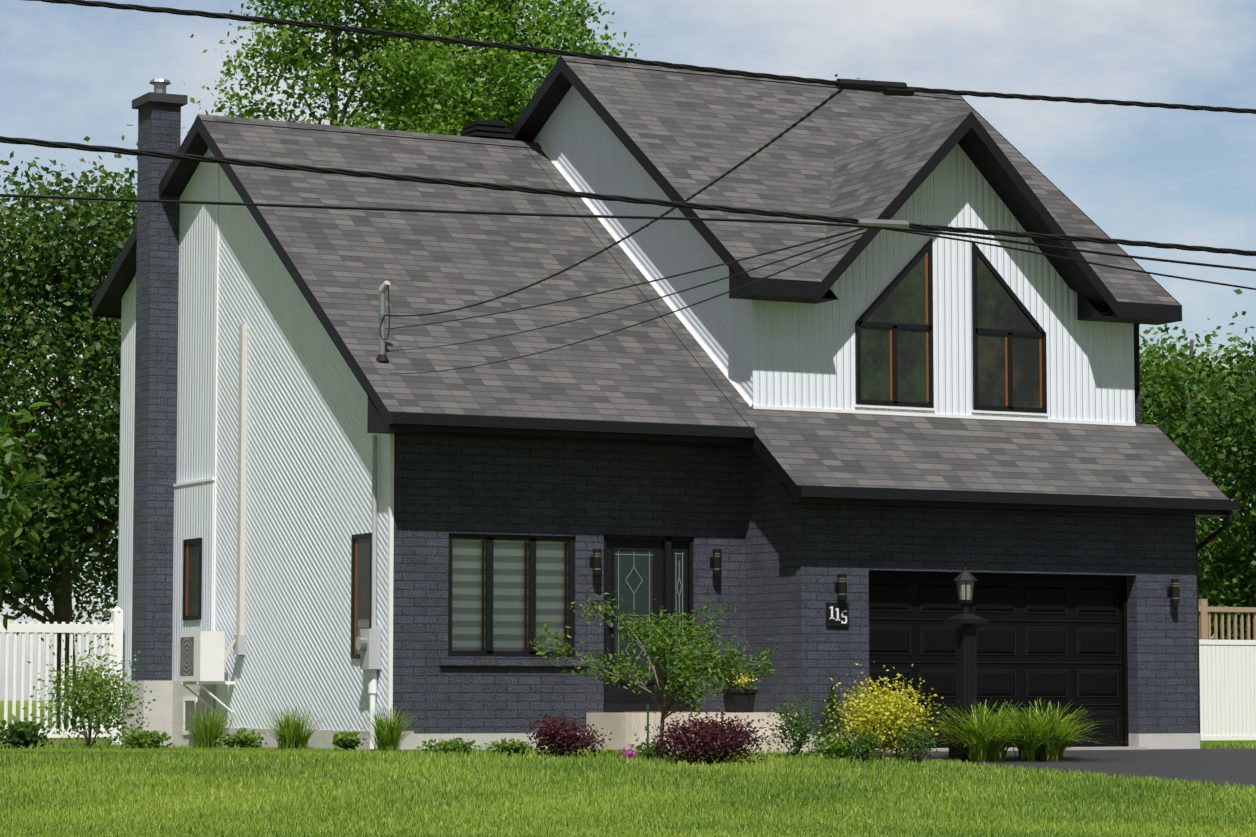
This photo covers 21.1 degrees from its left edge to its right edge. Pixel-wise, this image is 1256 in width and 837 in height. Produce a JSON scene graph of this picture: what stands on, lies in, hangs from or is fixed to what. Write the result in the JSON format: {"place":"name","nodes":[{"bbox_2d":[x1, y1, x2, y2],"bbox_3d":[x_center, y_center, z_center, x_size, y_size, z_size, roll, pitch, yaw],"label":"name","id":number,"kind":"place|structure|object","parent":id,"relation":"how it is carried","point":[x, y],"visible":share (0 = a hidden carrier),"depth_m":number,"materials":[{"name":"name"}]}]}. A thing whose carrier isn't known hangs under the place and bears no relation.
{"place":"outdoors","nodes":[
{"label":"outdoors","id":0,"kind":"place"},
{"bbox_2d":[0,700,1255,836],"bbox_3d":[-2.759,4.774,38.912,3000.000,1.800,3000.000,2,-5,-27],"label":"ground","id":1,"kind":"structure","parent":0,"point":[72,741],"depth_m":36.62,"materials":[{"name":"green plant"}]},
{"bbox_2d":[0,714,51,748],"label":"hosta","id":2,"kind":"object","parent":1,"relation":"on","point":[19,733],"visible":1,"depth_m":41.94,"materials":[{"name":"green plant"}]},
{"bbox_2d":[0,379,76,630],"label":"tree","id":3,"kind":"object","parent":1,"relation":"on","point":[12,455],"visible":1,"depth_m":19.15,"materials":[{"name":"green plant"}]},
{"bbox_2d":[0,188,133,672],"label":"tree","id":4,"kind":"object","parent":1,"relation":"on","point":[80,616],"depth_m":75.02,"materials":[{"name":"green plant"}]},
{"bbox_2d":[0,169,134,609],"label":"tree","id":5,"kind":"object","parent":1,"relation":"on","point":[34,330],"depth_m":60.38,"materials":[{"name":"green plant"}]},
{"bbox_2d":[0,124,137,728],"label":"tree","id":6,"kind":"object","parent":1,"relation":"on","point":[35,582],"depth_m":61.55,"materials":[{"name":"green plant"}]},
{"bbox_2d":[16,631,158,748],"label":"shrub","id":7,"kind":"object","parent":1,"relation":"on","point":[97,691],"depth_m":42.45,"materials":[{"name":"green plant"}]},
{"bbox_2d":[107,725,172,748],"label":"hosta","id":8,"kind":"object","parent":1,"relation":"on","point":[144,739],"visible":1,"depth_m":41.42,"materials":[{"name":"green plant"}]},
{"bbox_2d":[171,706,244,748],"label":"ornamental grass","id":9,"kind":"object","parent":1,"relation":"on","point":[206,735],"depth_m":40.53,"materials":[{"name":"green plant"}]},
{"bbox_2d":[216,727,266,748],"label":"shrub","id":10,"kind":"object","parent":1,"relation":"on","point":[244,738],"visible":0.96,"depth_m":40.13,"materials":[{"name":"green plant"}]},
{"bbox_2d":[257,704,329,749],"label":"ornamental grass","id":11,"kind":"object","parent":1,"relation":"on","point":[291,736],"depth_m":39.56,"materials":[{"name":"green plant"}]},
{"bbox_2d":[181,0,470,135],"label":"tree","id":12,"kind":"object","parent":1,"relation":"on","point":[360,54],"depth_m":97.12,"materials":[{"name":"green plant"}]},
{"bbox_2d":[331,726,365,750],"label":"shrub","id":13,"kind":"object","parent":1,"relation":"on","point":[347,740],"visible":0.94,"depth_m":38.94,"materials":[{"name":"green plant"}]},
{"bbox_2d":[356,706,419,751],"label":"ornamental grass","id":14,"kind":"object","parent":1,"relation":"on","point":[387,740],"depth_m":38.30,"materials":[{"name":"green plant"}]},
{"bbox_2d":[349,0,518,132],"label":"tree","id":15,"kind":"object","parent":1,"relation":"on","point":[448,7],"depth_m":108.79,"materials":[{"name":"green plant"}]},
{"bbox_2d":[416,738,486,754],"bbox_3d":[-2.005,3.688,37.948,0.743,0.219,0.773,2,-5,-27],"label":"shrub","id":16,"kind":"object","parent":1,"relation":"on","point":[454,744],"visible":0.96,"depth_m":37.85,"materials":[{"name":"green plant"}]},
{"bbox_2d":[365,0,639,135],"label":"tree","id":17,"kind":"object","parent":1,"relation":"on","point":[494,71],"depth_m":100.58,"materials":[{"name":"green plant"}]},
{"bbox_2d":[481,738,538,754],"bbox_3d":[-1.338,3.680,37.957,0.576,0.232,0.519,2,-5,-27],"label":"shrub","id":18,"kind":"object","parent":1,"relation":"on","point":[516,746],"visible":0.96,"depth_m":37.86,"materials":[{"name":"green plant"}]},
{"bbox_2d":[522,697,611,757],"bbox_3d":[-0.778,3.462,37.511,1.052,0.744,1.051,2,-5,-27],"label":"barberry","id":19,"kind":"object","parent":1,"relation":"on","point":[554,733],"depth_m":37.36,"materials":[{"name":"purple plant"}]},
{"bbox_2d":[0,599,1255,744],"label":"fences","id":20,"kind":"object","parent":1,"relation":"on","point":[1228,689],"visible":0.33,"depth_m":47.62,"materials":[{"name":"white plastic"}]},
{"bbox_2d":[619,744,637,758],"bbox_3d":[0.003,3.659,37.089,0.246,0.173,0.216,-1,-5,10],"label":"phlox","id":21,"kind":"object","parent":1,"relation":"on","point":[630,754],"visible":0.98,"depth_m":37.08,"materials":[{"name":"plant"}]},
{"bbox_2d":[627,738,673,757],"bbox_3d":[0.280,3.670,37.484,0.518,0.238,0.475,1,-5,-17],"label":"shrub","id":22,"kind":"object","parent":1,"relation":"on","point":[644,751],"visible":0.46,"depth_m":37.47,"materials":[{"name":"green plant"}]},
{"bbox_2d":[529,589,778,758],"bbox_3d":[0.411,2.866,37.189,2.536,2.002,2.371,2,-5,-27],"label":"tree","id":23,"kind":"object","parent":1,"relation":"on","point":[686,666],"depth_m":37.27,"materials":[{"name":"green plant"}]},
{"bbox_2d":[118,85,1199,751],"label":"house","id":24,"kind":"structure","parent":1,"relation":"on","point":[308,473],"depth_m":41.76,"materials":[{"name":"grey brick"}]},
{"bbox_2d":[0,0,1255,373],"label":"overhead wires","id":25,"kind":"object","parent":24,"relation":"attached to","point":[894,88],"visible":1,"depth_m":18.34,"materials":[{"name":"black rubber"}]},
{"bbox_2d":[92,55,1238,516],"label":"roof","id":26,"kind":"structure","parent":24,"relation":"on","point":[682,133],"depth_m":42.68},
{"bbox_2d":[721,689,757,712],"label":"porch planter","id":27,"kind":"object","parent":24,"relation":"on","point":[744,702],"visible":0.85,"depth_m":40.43,"materials":[{"name":"black plastic"}]},
{"bbox_2d":[722,672,758,686],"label":"planter flowers","id":28,"kind":"object","parent":27,"relation":"on","point":[743,679],"visible":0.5,"depth_m":40.49,"materials":[{"name":"yellow plant"}]},
{"bbox_2d":[720,678,761,688],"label":"planter greens","id":29,"kind":"object","parent":27,"relation":"on","point":[745,683],"visible":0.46,"depth_m":40.48,"materials":[{"name":"green plant"}]},
{"bbox_2d":[826,602,848,625],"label":"number plaque","id":30,"kind":"object","parent":24,"relation":"attached to","point":[837,614],"visible":1,"depth_m":40.29,"materials":[{"name":"black metal"}]},
{"bbox_2d":[635,701,781,763],"bbox_3d":[0.964,3.426,36.459,1.796,0.736,1.398,2,-5,-27],"label":"barberry","id":31,"kind":"object","parent":1,"relation":"on","point":[713,737],"depth_m":36.27,"materials":[{"name":"purple plant"}]},
{"bbox_2d":[767,690,827,756],"bbox_3d":[1.900,3.473,38.126,0.770,0.848,0.832,2,-5,-27],"label":"shrub","id":32,"kind":"object","parent":1,"relation":"on","point":[795,724],"depth_m":38.11,"materials":[{"name":"green plant"}]},
{"bbox_2d":[810,686,852,755],"bbox_3d":[2.371,3.506,39.160,0.534,0.821,0.538,2,-5,-27],"label":"dwarf spruce","id":33,"kind":"object","parent":1,"relation":"on","point":[830,703],"visible":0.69,"depth_m":39.10,"materials":[{"name":"green plant"}]},
{"bbox_2d":[812,734,853,758],"bbox_3d":[2.312,3.686,37.830,0.452,0.303,0.600,2,-5,-27],"label":"shrub","id":34,"kind":"object","parent":1,"relation":"on","point":[829,747],"visible":0.9,"depth_m":37.71,"materials":[{"name":"green plant"}]},
{"bbox_2d":[837,726,885,762],"bbox_3d":[2.618,3.626,37.256,0.525,0.471,0.709,2,-5,-27],"label":"shrub","id":35,"kind":"object","parent":1,"relation":"on","point":[868,746],"depth_m":37.23,"materials":[{"name":"green plant"}]},
{"bbox_2d":[818,663,945,759],"bbox_3d":[2.880,3.328,38.172,1.817,1.182,1.492,2,-5,-27],"label":"yellow flowering bush","id":36,"kind":"object","parent":1,"relation":"on","point":[889,715],"depth_m":37.97,"materials":[{"name":"yellow plant"}]},
{"bbox_2d":[891,714,936,762],"bbox_3d":[3.228,3.579,37.453,0.659,0.605,0.493,5,-7,-48],"label":"shrub","id":37,"kind":"object","parent":1,"relation":"on","point":[915,741],"depth_m":37.39,"materials":[{"name":"green plant"}]},
{"bbox_2d":[944,567,987,759],"bbox_3d":[3.849,2.835,38.392,0.360,2.300,0.360,2,-5,-27],"label":"lamp post","id":38,"kind":"object","parent":1,"relation":"on","point":[965,624],"visible":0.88,"depth_m":38.33,"materials":[{"name":"black metal"}]},
{"bbox_2d":[1140,353,1252,639],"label":"tree","id":39,"kind":"object","parent":1,"relation":"on","point":[1199,526],"depth_m":71.03,"materials":[{"name":"green plant"}]},
{"bbox_2d":[1139,289,1255,639],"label":"tree","id":40,"kind":"object","parent":1,"relation":"on","point":[1243,434],"visible":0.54,"depth_m":57.30,"materials":[{"name":"green plant"}]},
{"bbox_2d":[1139,324,1255,639],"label":"tree","id":41,"kind":"object","parent":1,"relation":"on","point":[1148,360],"depth_m":61.51,"materials":[{"name":"green plant"}]},
{"bbox_2d":[0,0,1255,699],"label":"sky","id":42,"kind":"structure","parent":0,"point":[71,73],"materials":[{"name":"blue"}]},
{"bbox_2d":[127,79,1232,752],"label":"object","id":43,"kind":"object","parent":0,"point":[1055,641],"visible":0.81,"depth_m":42.17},
{"bbox_2d":[857,748,1255,787],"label":"driveway","id":44,"kind":"structure","parent":0,"point":[1230,765],"depth_m":37.99,"materials":[{"name":"grey asphalt"}]},
{"bbox_2d":[916,697,1060,761],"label":"ornamental grass","id":45,"kind":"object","parent":44,"relation":"on","point":[981,744],"depth_m":37.96,"materials":[{"name":"green plant"}]},
{"bbox_2d":[992,697,1137,760],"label":"ornamental grass","id":46,"kind":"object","parent":44,"relation":"on","point":[1043,748],"depth_m":38.35,"materials":[{"name":"green plant"}]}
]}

